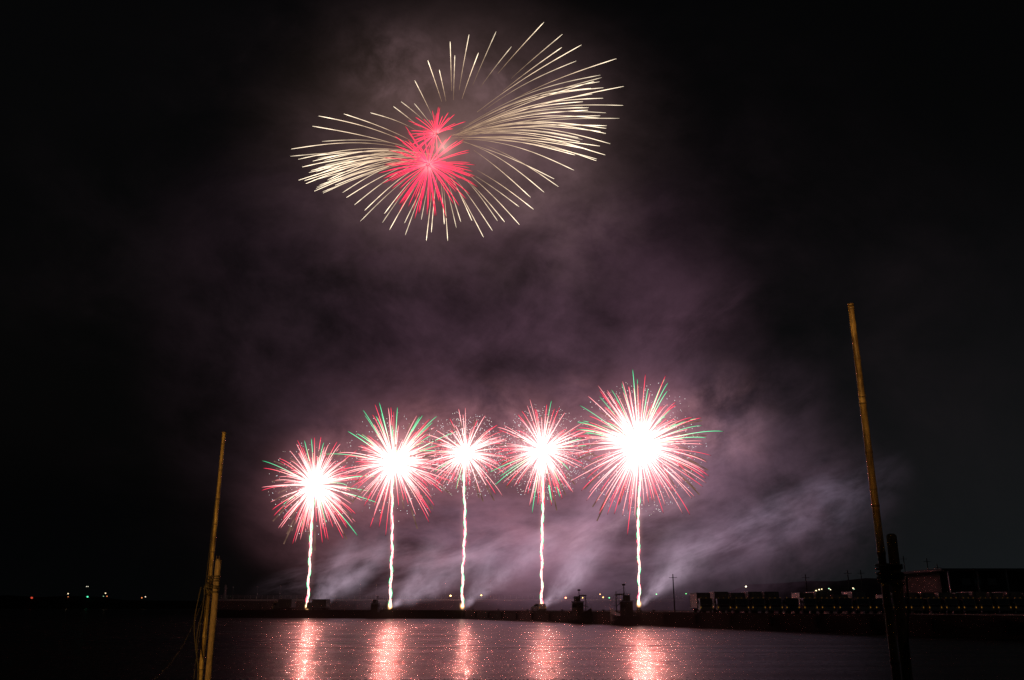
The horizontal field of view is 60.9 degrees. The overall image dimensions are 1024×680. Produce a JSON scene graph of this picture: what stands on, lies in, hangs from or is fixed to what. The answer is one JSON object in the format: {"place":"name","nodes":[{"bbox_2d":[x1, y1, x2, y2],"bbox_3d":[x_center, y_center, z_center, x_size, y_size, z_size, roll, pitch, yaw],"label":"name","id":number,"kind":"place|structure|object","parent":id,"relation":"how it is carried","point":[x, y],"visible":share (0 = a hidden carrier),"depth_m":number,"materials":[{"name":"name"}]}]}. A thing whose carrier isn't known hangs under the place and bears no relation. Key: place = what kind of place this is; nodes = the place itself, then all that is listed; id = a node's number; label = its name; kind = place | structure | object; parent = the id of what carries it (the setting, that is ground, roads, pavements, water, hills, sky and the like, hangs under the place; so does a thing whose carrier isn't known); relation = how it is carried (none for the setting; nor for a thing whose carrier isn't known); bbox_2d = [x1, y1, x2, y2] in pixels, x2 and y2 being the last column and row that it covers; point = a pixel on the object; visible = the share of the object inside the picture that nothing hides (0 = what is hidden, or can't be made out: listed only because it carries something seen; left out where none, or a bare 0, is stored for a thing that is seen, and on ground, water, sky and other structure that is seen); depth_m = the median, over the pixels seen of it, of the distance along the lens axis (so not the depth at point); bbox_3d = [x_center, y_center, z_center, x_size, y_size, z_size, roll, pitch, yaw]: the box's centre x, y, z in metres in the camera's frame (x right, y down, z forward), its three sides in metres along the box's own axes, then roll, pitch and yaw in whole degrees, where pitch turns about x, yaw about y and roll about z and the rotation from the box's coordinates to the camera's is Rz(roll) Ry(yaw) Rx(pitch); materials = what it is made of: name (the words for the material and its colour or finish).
{"place":"outdoors","nodes":[
{"label":"outdoors","id":0,"kind":"place"},
{"bbox_2d":[0,578,891,608],"bbox_3d":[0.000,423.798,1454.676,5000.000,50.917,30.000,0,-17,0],"label":"shore land","id":1,"kind":"structure","parent":0,"point":[872,588],"depth_m":1459.38,"materials":[{"name":"black"}]},
{"bbox_2d":[31,586,830,598],"bbox_3d":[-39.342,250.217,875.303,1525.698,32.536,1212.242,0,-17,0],"label":"harbour lights","id":2,"kind":"object","parent":1,"relation":"on","point":[450,595],"visible":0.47,"depth_m":1450.00},
{"bbox_2d":[293,22,622,239],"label":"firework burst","id":3,"kind":"object","parent":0,"point":[391,152],"visible":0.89,"depth_m":419.57,"materials":[{"name":"beige"}]},
{"bbox_2d":[377,126,477,217],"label":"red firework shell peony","id":4,"kind":"object","parent":3,"relation":"on","point":[439,164],"visible":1,"depth_m":402.66,"materials":[{"name":"red"}]},
{"bbox_2d":[408,106,465,160],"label":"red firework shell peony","id":5,"kind":"object","parent":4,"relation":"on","point":[430,132],"visible":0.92,"depth_m":405.78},
{"bbox_2d":[0,609,1023,679],"bbox_3d":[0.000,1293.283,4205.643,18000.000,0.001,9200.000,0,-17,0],"label":"sea water","id":6,"kind":"structure","parent":0,"point":[91,644],"depth_m":61.39,"materials":[{"name":"black liquid"}]},
{"bbox_2d":[194,432,225,679],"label":"mooring poles","id":7,"kind":"object","parent":6,"relation":"in","point":[215,582],"visible":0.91,"depth_m":13.98,"materials":[{"name":"brown wood"}]},
{"bbox_2d":[154,499,215,679],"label":"mooring lines","id":8,"kind":"object","parent":7,"relation":"attached to","point":[201,603],"visible":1,"depth_m":12.80,"materials":[{"name":"fabric"}]},
{"bbox_2d":[365,596,393,618],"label":"fishing boat","id":9,"kind":"object","parent":6,"relation":"on","point":[375,613],"visible":1,"depth_m":236.97,"materials":[{"name":"grey metal"}]},
{"bbox_2d":[210,595,683,609],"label":"breakwater","id":10,"kind":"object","parent":6,"relation":"in","point":[444,604],"visible":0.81,"depth_m":300.34,"materials":[{"name":"black concrete"}]},
{"bbox_2d":[222,584,227,598],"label":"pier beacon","id":11,"kind":"object","parent":10,"relation":"on","point":[225,588],"visible":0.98,"depth_m":304.03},
{"bbox_2d":[232,580,676,598],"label":"distant lights","id":12,"kind":"object","parent":10,"relation":"on","point":[405,584],"visible":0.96,"depth_m":302.93},
{"bbox_2d":[567,589,591,623],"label":"fishing boat","id":13,"kind":"object","parent":6,"relation":"on","point":[579,615],"visible":1,"depth_m":164.03,"materials":[{"name":"grey metal"}]},
{"bbox_2d":[203,609,1023,639],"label":"pier","id":14,"kind":"structure","parent":6,"relation":"in","point":[994,625],"depth_m":122.44,"materials":[{"name":"concrete"}]},
{"bbox_2d":[272,599,295,609],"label":"truck","id":15,"kind":"object","parent":14,"relation":"on","point":[287,604],"visible":0.93,"depth_m":259.67,"materials":[{"name":"paint"}]},
{"bbox_2d":[306,599,329,609],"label":"truck","id":16,"kind":"object","parent":14,"relation":"on","point":[322,604],"visible":0.9,"depth_m":254.56,"materials":[{"name":"paint"}]},
{"bbox_2d":[261,437,376,604],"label":"firework","id":17,"kind":"object","parent":14,"relation":"on","point":[317,492],"visible":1,"depth_m":270.89},
{"bbox_2d":[324,403,456,606],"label":"firework","id":18,"kind":"object","parent":14,"relation":"on","point":[402,460],"visible":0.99,"depth_m":261.39},
{"bbox_2d":[418,407,515,606],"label":"firework","id":19,"kind":"object","parent":14,"relation":"on","point":[462,451],"visible":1,"depth_m":252.74},
{"bbox_2d":[305,607,641,611],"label":"firework launchers","id":20,"kind":"object","parent":14,"relation":"on","point":[638,609],"visible":0.58,"depth_m":171.66,"materials":[{"name":"grey metal"}]},
{"bbox_2d":[489,400,597,603],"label":"firework","id":21,"kind":"object","parent":14,"relation":"on","point":[550,449],"visible":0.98,"depth_m":206.97},
{"bbox_2d":[563,369,723,603],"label":"firework","id":22,"kind":"object","parent":14,"relation":"on","point":[634,441],"visible":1,"depth_m":170.82},
{"bbox_2d":[690,593,714,612],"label":"truck","id":23,"kind":"object","parent":14,"relation":"on","point":[703,602],"visible":0.92,"depth_m":138.00,"materials":[{"name":"paint"}]},
{"bbox_2d":[709,592,732,612],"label":"truck","id":24,"kind":"object","parent":14,"relation":"on","point":[722,602],"visible":0.84,"depth_m":137.20,"materials":[{"name":"paint"}]},
{"bbox_2d":[727,593,749,612],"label":"truck","id":25,"kind":"object","parent":14,"relation":"on","point":[739,603],"visible":0.84,"depth_m":137.16,"materials":[{"name":"paint"}]},
{"bbox_2d":[741,592,766,612],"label":"truck","id":26,"kind":"object","parent":14,"relation":"on","point":[756,603],"visible":0.83,"depth_m":136.72,"materials":[{"name":"paint"}]},
{"bbox_2d":[761,592,783,612],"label":"truck","id":27,"kind":"object","parent":14,"relation":"on","point":[773,603],"visible":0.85,"depth_m":136.50,"materials":[{"name":"paint"}]},
{"bbox_2d":[778,598,800,612],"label":"truck","id":28,"kind":"object","parent":14,"relation":"on","point":[789,605],"visible":0.78,"depth_m":136.85,"materials":[{"name":"blue"}]},
{"bbox_2d":[791,593,818,613],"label":"truck","id":29,"kind":"object","parent":14,"relation":"on","point":[808,603],"visible":0.84,"depth_m":136.43,"materials":[{"name":"paint"}]},
{"bbox_2d":[669,556,940,612],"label":"quay utility poles","id":30,"kind":"object","parent":14,"relation":"on","point":[847,573],"visible":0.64,"depth_m":159.99,"materials":[{"name":"grey metal"}]},
{"bbox_2d":[805,592,835,613],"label":"truck","id":31,"kind":"object","parent":14,"relation":"on","point":[826,602],"visible":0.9,"depth_m":137.13,"materials":[{"name":"paint"}]},
{"bbox_2d":[829,595,854,613],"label":"truck","id":32,"kind":"object","parent":14,"relation":"on","point":[843,603],"visible":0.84,"depth_m":136.34,"materials":[{"name":"blue"}]},
{"bbox_2d":[841,592,872,613],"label":"truck","id":33,"kind":"object","parent":14,"relation":"on","point":[861,601],"visible":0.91,"depth_m":136.86,"materials":[{"name":"paint"}]},
{"bbox_2d":[864,598,883,613],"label":"truck","id":34,"kind":"object","parent":14,"relation":"on","point":[876,605],"visible":0.56,"depth_m":136.28,"materials":[{"name":"blue"}]},
{"bbox_2d":[891,593,925,613],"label":"truck","id":35,"kind":"object","parent":14,"relation":"on","point":[915,603],"visible":0.61,"depth_m":136.94,"materials":[{"name":"paint"}]},
{"bbox_2d":[913,593,943,613],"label":"truck","id":36,"kind":"object","parent":14,"relation":"on","point":[932,603],"visible":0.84,"depth_m":136.29,"materials":[{"name":"paint"}]},
{"bbox_2d":[931,593,960,613],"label":"truck","id":37,"kind":"object","parent":14,"relation":"on","point":[950,603],"visible":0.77,"depth_m":136.56,"materials":[{"name":"paint"}]},
{"bbox_2d":[946,593,977,613],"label":"truck","id":38,"kind":"object","parent":14,"relation":"on","point":[967,603],"visible":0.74,"depth_m":136.47,"materials":[{"name":"paint"}]},
{"bbox_2d":[956,592,994,613],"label":"truck","id":39,"kind":"object","parent":14,"relation":"on","point":[984,603],"visible":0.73,"depth_m":136.66,"materials":[{"name":"paint"}]},
{"bbox_2d":[981,593,1012,613],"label":"truck","id":40,"kind":"object","parent":14,"relation":"on","point":[1001,603],"visible":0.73,"depth_m":136.78,"materials":[{"name":"paint"}]},
{"bbox_2d":[992,592,1023,613],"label":"truck","id":41,"kind":"object","parent":14,"relation":"on","point":[1017,599],"visible":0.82,"depth_m":137.30,"materials":[{"name":"paint"}]},
{"bbox_2d":[610,584,638,625],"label":"fishing boat","id":42,"kind":"object","parent":6,"relation":"on","point":[625,616],"visible":1,"depth_m":147.86,"materials":[{"name":"grey metal"}]},
{"bbox_2d":[847,303,912,679],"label":"mooring poles","id":43,"kind":"object","parent":6,"relation":"in","point":[891,572],"visible":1,"depth_m":7.61,"materials":[{"name":"brown wood"}]},
{"bbox_2d":[0,0,1023,600],"label":"sky","id":44,"kind":"structure","parent":0,"point":[172,281],"materials":[{"name":"black"}]},
{"bbox_2d":[531,604,545,610],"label":"firework launcher","id":45,"kind":"object","parent":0,"point":[538,607],"visible":0.94,"depth_m":189.25,"materials":[{"name":"grey paint"}]},
{"bbox_2d":[875,595,906,613],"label":"truck","id":46,"kind":"object","parent":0,"point":[878,596],"visible":0.26,"depth_m":138.06,"materials":[{"name":"blue"}]},
{"bbox_2d":[902,568,1023,612],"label":"warehouse","id":47,"kind":"structure","parent":0,"point":[955,580],"depth_m":154.61,"materials":[{"name":"grey"}]}
]}

